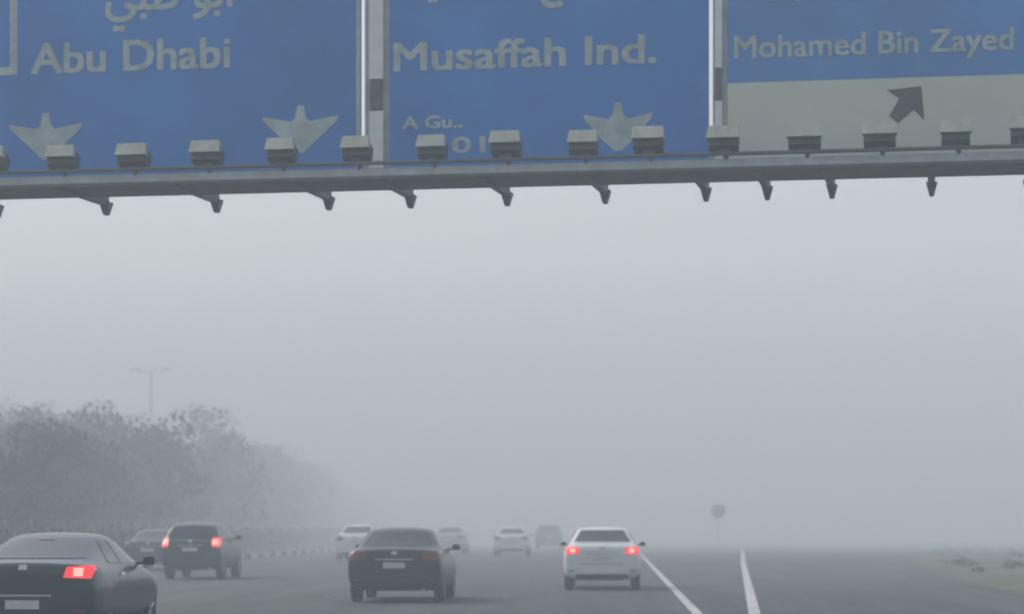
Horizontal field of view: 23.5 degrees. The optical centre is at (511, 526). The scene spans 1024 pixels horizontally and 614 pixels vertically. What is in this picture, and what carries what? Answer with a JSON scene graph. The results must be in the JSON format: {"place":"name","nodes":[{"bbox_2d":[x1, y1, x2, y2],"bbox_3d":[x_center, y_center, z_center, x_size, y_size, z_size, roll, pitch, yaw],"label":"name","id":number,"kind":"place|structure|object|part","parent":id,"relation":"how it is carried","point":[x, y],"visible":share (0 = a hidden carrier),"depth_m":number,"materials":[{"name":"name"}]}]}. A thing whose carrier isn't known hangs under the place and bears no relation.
{"place":"outdoors","nodes":[
{"label":"outdoors","id":0,"kind":"place"},
{"bbox_2d":[0,0,1023,527],"label":"sky","id":1,"kind":"structure","parent":0,"point":[654,355],"materials":[{"name":"grey"}]},
{"bbox_2d":[66,528,1023,594],"bbox_3d":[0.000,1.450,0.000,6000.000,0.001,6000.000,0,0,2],"label":"ground","id":2,"kind":"structure","parent":0,"point":[995,574],"depth_m":164.62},
{"bbox_2d":[130,368,171,427],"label":"street lamp","id":3,"kind":"object","parent":2,"relation":"on","point":[150,401],"visible":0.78,"depth_m":167.08,"materials":[{"name":"metal"}]},
{"bbox_2d":[0,487,329,543],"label":"shrubbery","id":4,"kind":"object","parent":2,"relation":"on","point":[136,525],"visible":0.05,"depth_m":129.50,"materials":[{"name":"green plant"}]},
{"bbox_2d":[0,397,375,545],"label":"tree row","id":5,"kind":"object","parent":2,"relation":"on","point":[101,469],"visible":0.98,"depth_m":126.44,"materials":[{"name":"green plant"}]},
{"bbox_2d":[0,519,397,553],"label":"hedge","id":6,"kind":"object","parent":2,"relation":"on","point":[322,537],"visible":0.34,"depth_m":138.94,"materials":[{"name":"green plant"}]},
{"bbox_2d":[140,536,486,566],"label":"kerb","id":7,"kind":"structure","parent":2,"relation":"on","point":[267,554],"depth_m":124.14,"materials":[{"name":"grey concrete"}]},
{"bbox_2d":[0,0,1023,217],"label":"sign gantry","id":8,"kind":"object","parent":2,"relation":"on","point":[367,154],"visible":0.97,"depth_m":34.48,"materials":[{"name":"metal"}]},
{"bbox_2d":[0,0,361,177],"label":"direction sign","id":9,"kind":"object","parent":8,"relation":"attached to","point":[95,82],"visible":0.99,"depth_m":36.53,"materials":[{"name":"blue metal"}]},
{"bbox_2d":[389,0,708,166],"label":"direction sign","id":10,"kind":"object","parent":8,"relation":"attached to","point":[543,77],"visible":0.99,"depth_m":35.56,"materials":[{"name":"blue metal"}]},
{"bbox_2d":[728,0,1023,158],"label":"direction sign","id":11,"kind":"object","parent":8,"relation":"attached to","point":[840,72],"visible":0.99,"depth_m":34.76,"materials":[{"name":"blue metal"}]},
{"bbox_2d":[924,540,1023,571],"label":"roadside scrub","id":12,"kind":"object","parent":2,"relation":"on","point":[1012,565],"visible":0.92,"depth_m":128.33,"materials":[{"name":"green plant"}]},
{"bbox_2d":[147,533,1023,613],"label":"road","id":13,"kind":"structure","parent":0,"point":[835,573],"depth_m":61.65,"materials":[{"name":"grey asphalt"}]},
{"bbox_2d":[0,532,157,613],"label":"car","id":14,"kind":"object","parent":13,"relation":"on","point":[64,573],"visible":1,"depth_m":30.55,"materials":[{"name":"black paint"}]},
{"bbox_3d":[-5.951,0.264,31.082,1.330,0.248,1.146,0,0,2],"label":"rear window","id":15,"kind":"part","parent":14,"relation":"part of","materials":[{"name":"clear glass"}]},
{"bbox_3d":[-5.222,0.320,31.545,0.245,0.295,0.700,0,0,2],"label":"side window","id":16,"kind":"part","parent":14,"relation":"part of","materials":[{"name":"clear glass"}]},
{"bbox_3d":[-5.177,0.329,32.544,0.239,0.314,1.201,0,0,2],"label":"side window","id":17,"kind":"part","parent":14,"relation":"part of","materials":[{"name":"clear glass"}]},
{"bbox_2d":[124,529,176,569],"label":"sedan car","id":18,"kind":"object","parent":13,"relation":"on","point":[140,545],"visible":0.28,"depth_m":80.60,"materials":[{"name":"grey paint"}]},
{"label":"rear window","id":19,"kind":"part","parent":18,"relation":"part of","materials":[{"name":"grey glass"}]},
{"bbox_2d":[161,522,241,578],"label":"suv car","id":20,"kind":"object","parent":13,"relation":"on","point":[187,548],"visible":1,"depth_m":67.39,"materials":[{"name":"black paint"}]},
{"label":"rear window","id":21,"kind":"part","parent":20,"relation":"part of","materials":[{"name":"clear glass"}]},
{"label":"side window","id":22,"kind":"part","parent":20,"relation":"part of","materials":[{"name":"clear glass"}]},
{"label":"side window","id":23,"kind":"part","parent":20,"relation":"part of","materials":[{"name":"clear glass"}]},
{"bbox_2d":[335,525,375,560],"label":"sedan car","id":24,"kind":"object","parent":13,"relation":"on","point":[349,538],"visible":0.47,"depth_m":104.45,"materials":[{"name":"white paint"}]},
{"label":"rear window","id":25,"kind":"part","parent":24,"relation":"part of","materials":[{"name":"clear glass"}]},
{"bbox_2d":[348,527,459,601],"bbox_3d":[-2.137,0.730,48.879,2.120,1.440,4.724,0,0,2],"label":"sedan car","id":26,"kind":"object","parent":13,"relation":"on","point":[422,560],"visible":1,"depth_m":46.60,"materials":[{"name":"black paint"}]},
{"bbox_3d":[-2.192,0.217,47.561,1.344,0.266,0.739,0,0,2],"label":"rear window","id":27,"kind":"part","parent":26,"relation":"part of","materials":[{"name":"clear glass"}]},
{"bbox_3d":[-1.445,0.271,48.012,0.241,0.328,0.980,0,0,2],"label":"side window","id":28,"kind":"part","parent":26,"relation":"part of","materials":[{"name":"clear glass"}]},
{"bbox_2d":[437,526,470,553],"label":"sedan car","id":29,"kind":"object","parent":13,"relation":"on","point":[450,536],"visible":0.57,"depth_m":130.68,"materials":[{"name":"silver paint"}]},
{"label":"rear window","id":30,"kind":"part","parent":29,"relation":"part of","materials":[{"name":"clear glass"}]},
{"bbox_2d":[150,538,760,613],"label":"road markings","id":31,"kind":"object","parent":13,"relation":"on","point":[752,606],"visible":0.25,"depth_m":57.49,"materials":[{"name":"paint"}]},
{"bbox_2d":[493,527,533,555],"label":"sedan car","id":32,"kind":"object","parent":13,"relation":"on","point":[512,539],"visible":1,"depth_m":121.17,"materials":[{"name":"white paint"}]},
{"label":"rear window","id":33,"kind":"part","parent":32,"relation":"part of","materials":[{"name":"grey glass"}]},
{"bbox_2d":[534,524,565,549],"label":"suv car","id":34,"kind":"object","parent":13,"relation":"on","point":[549,535],"visible":0.88,"depth_m":153.10,"materials":[{"name":"grey paint"}]},
{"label":"rear window","id":35,"kind":"part","parent":34,"relation":"part of","materials":[{"name":"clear glass"}]},
{"bbox_2d":[560,527,645,588],"bbox_3d":[2.147,0.725,58.259,2.060,1.450,4.624,0,0,2],"label":"sedan car","id":36,"kind":"object","parent":13,"relation":"on","point":[601,553],"visible":1,"depth_m":56.01,"materials":[{"name":"white paint"}]},
{"bbox_3d":[2.094,0.208,56.970,1.301,0.268,0.722,0,0,2],"label":"rear window","id":37,"kind":"part","parent":36,"relation":"part of","materials":[{"name":"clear glass"}]},
{"bbox_2d":[710,504,725,550],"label":"traffic sign","id":38,"kind":"object","parent":13,"relation":"on","point":[717,511],"visible":1,"depth_m":149.52,"materials":[{"name":"metal"}]}
]}

